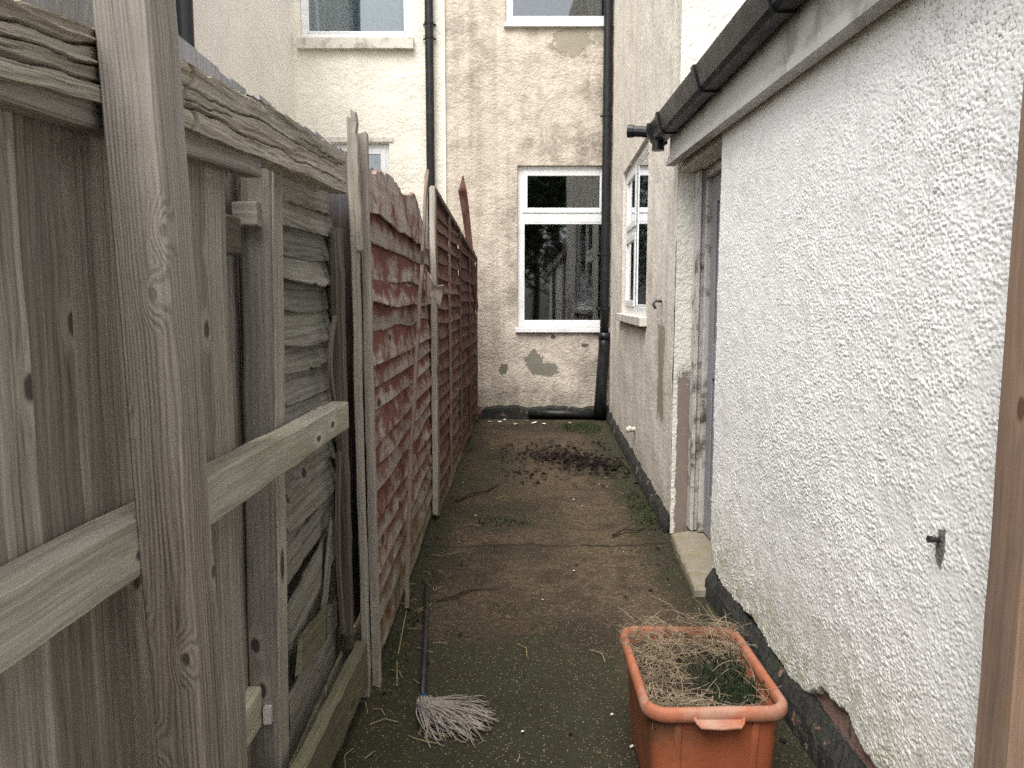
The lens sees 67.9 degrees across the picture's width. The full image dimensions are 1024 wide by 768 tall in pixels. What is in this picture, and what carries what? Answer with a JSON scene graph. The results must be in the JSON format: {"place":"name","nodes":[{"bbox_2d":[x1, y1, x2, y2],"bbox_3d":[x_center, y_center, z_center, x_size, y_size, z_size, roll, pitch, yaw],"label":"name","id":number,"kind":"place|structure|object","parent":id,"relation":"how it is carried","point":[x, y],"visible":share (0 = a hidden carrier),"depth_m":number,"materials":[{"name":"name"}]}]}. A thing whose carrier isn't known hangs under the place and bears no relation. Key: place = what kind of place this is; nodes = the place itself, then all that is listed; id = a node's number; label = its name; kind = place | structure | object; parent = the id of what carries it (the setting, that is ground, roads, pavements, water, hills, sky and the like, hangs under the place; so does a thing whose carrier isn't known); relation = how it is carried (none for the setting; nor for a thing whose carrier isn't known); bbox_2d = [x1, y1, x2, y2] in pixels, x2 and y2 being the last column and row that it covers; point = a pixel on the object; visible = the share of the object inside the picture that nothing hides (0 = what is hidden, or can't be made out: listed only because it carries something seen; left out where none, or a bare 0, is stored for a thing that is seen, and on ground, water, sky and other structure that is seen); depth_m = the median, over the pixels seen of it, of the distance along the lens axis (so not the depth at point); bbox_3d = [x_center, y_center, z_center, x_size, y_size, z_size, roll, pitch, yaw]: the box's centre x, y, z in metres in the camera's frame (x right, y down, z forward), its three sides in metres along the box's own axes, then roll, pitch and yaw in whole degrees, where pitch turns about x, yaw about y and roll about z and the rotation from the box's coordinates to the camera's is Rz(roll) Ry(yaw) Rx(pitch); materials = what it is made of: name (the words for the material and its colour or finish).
{"place":"outdoors","nodes":[
{"label":"outdoors","id":0,"kind":"place"},
{"bbox_2d":[289,419,816,767],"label":"path","id":1,"kind":"structure","parent":0,"point":[574,684],"depth_m":3.55,"materials":[{"name":"concrete"}]},
{"bbox_2d":[92,0,227,767],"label":"fence post","id":2,"kind":"object","parent":1,"relation":"on","point":[138,51],"visible":1,"depth_m":1.03,"materials":[{"name":"grey wood"}]},
{"bbox_2d":[0,0,431,767],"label":"board fence","id":3,"kind":"object","parent":1,"relation":"on","point":[74,676],"visible":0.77,"depth_m":1.08,"materials":[{"name":"wood"}]},
{"bbox_2d":[282,109,370,767],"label":"lap panel","id":4,"kind":"object","parent":1,"relation":"on","point":[318,497],"visible":0.79,"depth_m":2.42,"materials":[{"name":"grey wood"}]},
{"bbox_2d":[349,131,443,686],"bbox_3d":[-0.488,-0.058,3.799,0.139,2.194,2.194,0,6,0],"label":"lap panel","id":5,"kind":"object","parent":1,"relation":"on","point":[399,288],"visible":0.99,"depth_m":3.39,"materials":[{"name":"red wood"}]},
{"bbox_2d":[375,605,419,717],"bbox_3d":[-0.460,1.096,3.132,0.115,0.034,0.989,0,6,0],"label":"weed tuft","id":6,"kind":"object","parent":1,"relation":"on","point":[398,655],"visible":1,"depth_m":3.11,"materials":[{"name":"green plant"}]},
{"bbox_2d":[428,186,461,516],"bbox_3d":[-0.492,-0.286,5.904,0.055,2.162,2.060,0,6,1],"label":"lap panel","id":7,"kind":"object","parent":1,"relation":"on","point":[444,229],"visible":0.98,"depth_m":5.54,"materials":[{"name":"red wood"}]},
{"bbox_2d":[416,582,499,747],"bbox_3d":[-0.308,1.071,3.148,0.286,0.074,1.421,-1,6,-13],"label":"mop","id":8,"kind":"object","parent":1,"relation":"on","point":[464,713],"visible":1,"depth_m":2.61,"materials":[{"name":"grey fabric"}]},
{"bbox_2d":[457,232,477,454],"bbox_3d":[-0.454,-0.429,7.966,0.057,2.134,2.172,0,6,1],"label":"lap panel","id":9,"kind":"object","parent":1,"relation":"on","point":[468,349],"visible":0.85,"depth_m":7.76,"materials":[{"name":"red wood"}]},
{"bbox_2d":[458,176,478,309],"bbox_3d":[-0.460,-1.535,8.319,0.095,1.435,0.311,5,8,37],"label":"stake","id":10,"kind":"object","parent":9,"relation":"attached to","point":[463,196],"visible":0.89,"depth_m":8.23,"materials":[{"name":"brown wood"}]},
{"bbox_2d":[437,588,501,600],"bbox_3d":[-0.217,1.022,3.757,0.350,0.027,0.060,-3,7,-28],"label":"twig","id":11,"kind":"object","parent":1,"relation":"on","point":[454,595],"visible":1,"depth_m":3.73,"materials":[{"name":"brown wood"}]},
{"bbox_2d":[455,484,499,501],"bbox_3d":[-0.237,0.804,5.714,0.048,0.041,0.584,4,7,32],"label":"twig","id":12,"kind":"object","parent":1,"relation":"on","point":[467,494],"visible":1,"depth_m":5.64,"materials":[{"name":"brown wood"}]},
{"bbox_2d":[345,481,626,767],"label":"dry stalks","id":13,"kind":"object","parent":1,"relation":"on","point":[432,652],"visible":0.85,"depth_m":3.13,"materials":[{"name":"beige plant"}]},
{"bbox_2d":[478,515,527,526],"bbox_3d":[-0.057,0.891,4.979,0.338,0.035,0.220,0,6,0],"label":"weed tuft","id":14,"kind":"object","parent":1,"relation":"on","point":[496,519],"visible":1,"depth_m":4.97,"materials":[{"name":"green plant"}]},
{"bbox_2d":[489,419,632,747],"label":"paint flakes","id":15,"kind":"object","parent":1,"relation":"on","point":[582,505],"visible":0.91,"depth_m":8.92,"materials":[{"name":"white paint"}]},
{"bbox_2d":[560,419,603,433],"bbox_3d":[0.770,0.468,8.606,0.560,0.082,0.631,-4,8,-34],"label":"weed tuft","id":16,"kind":"object","parent":1,"relation":"on","point":[566,426],"visible":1,"depth_m":8.59,"materials":[{"name":"green plant"}]},
{"bbox_2d":[383,424,786,742],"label":"dead leaves","id":17,"kind":"object","parent":1,"relation":"on","point":[581,457],"visible":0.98,"depth_m":6.79,"materials":[{"name":"brown plant"}]},
{"bbox_2d":[612,524,644,535],"bbox_3d":[0.744,0.910,4.753,0.287,0.041,0.065,-5,8,-40],"label":"twig","id":18,"kind":"object","parent":1,"relation":"on","point":[620,530],"visible":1,"depth_m":4.74,"materials":[{"name":"brown wood"}]},
{"bbox_2d":[622,489,659,530],"bbox_3d":[0.900,0.855,5.268,0.205,0.044,0.983,0,6,0],"label":"weed tuft","id":19,"kind":"object","parent":1,"relation":"on","point":[645,512],"visible":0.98,"depth_m":5.28,"materials":[{"name":"green plant"}]},
{"bbox_2d":[619,626,787,767],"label":"plastic tub","id":20,"kind":"object","parent":1,"relation":"on","point":[716,737],"visible":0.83,"depth_m":2.06,"materials":[{"name":"plastic"}]},
{"bbox_2d":[615,594,781,733],"bbox_3d":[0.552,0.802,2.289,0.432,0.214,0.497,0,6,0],"label":"dry grass","id":21,"kind":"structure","parent":20,"relation":"in","point":[659,659],"depth_m":2.37,"materials":[{"name":"plant"}]},
{"bbox_2d":[682,650,764,705],"bbox_3d":[0.619,0.868,2.204,0.222,0.111,0.312,0,6,0],"label":"heather plant","id":22,"kind":"object","parent":21,"relation":"on","point":[737,684],"visible":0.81,"depth_m":2.21,"materials":[{"name":"green plant"}]},
{"bbox_2d":[973,82,1023,767],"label":"gate post","id":23,"kind":"object","parent":1,"relation":"on","point":[999,740],"visible":1,"depth_m":1.38,"materials":[{"name":"brown wood"}]},
{"label":"ground","id":24,"kind":"structure","parent":0,"visible":0},
{"bbox_2d":[176,0,445,239],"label":"neighbour house","id":25,"kind":"structure","parent":24,"relation":"on","point":[322,68],"depth_m":8.88,"materials":[{"name":"beige paint"}]},
{"bbox_2d":[297,0,413,49],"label":"window","id":26,"kind":"structure","parent":25,"relation":"in","point":[325,24],"depth_m":9.03,"materials":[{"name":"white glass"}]},
{"bbox_2d":[334,144,389,174],"bbox_3d":[-1.900,-1.993,9.214,0.900,1.840,0.231,0,6,0],"label":"window","id":27,"kind":"structure","parent":25,"relation":"in","point":[378,153],"depth_m":9.03,"materials":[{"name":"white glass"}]},
{"bbox_2d":[445,0,745,532],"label":"terraced house","id":28,"kind":"structure","parent":24,"relation":"on","point":[581,207],"depth_m":8.91,"materials":[{"name":"beige paint"}]},
{"bbox_2d":[504,0,613,27],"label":"window","id":29,"kind":"structure","parent":28,"relation":"in","point":[519,13],"depth_m":9.07,"materials":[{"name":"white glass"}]},
{"bbox_2d":[515,166,609,332],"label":"window","id":30,"kind":"structure","parent":28,"relation":"in","point":[559,207],"depth_m":9.49,"materials":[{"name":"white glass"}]},
{"bbox_2d":[615,141,677,383],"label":"window","id":31,"kind":"structure","parent":28,"relation":"in","point":[637,176],"depth_m":6.79,"materials":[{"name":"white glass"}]},
{"bbox_2d":[627,0,1023,767],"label":"lean to","id":32,"kind":"object","parent":24,"relation":"on","point":[851,164],"visible":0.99,"depth_m":2.18,"materials":[{"name":"paint"}]},
{"bbox_2d":[703,173,721,539],"bbox_3d":[1.179,-0.108,4.119,0.052,2.086,0.728,0,6,0],"label":"door","id":33,"kind":"structure","parent":32,"relation":"in","point":[716,195],"depth_m":4.39,"materials":[{"name":"grey wood"}]}
]}

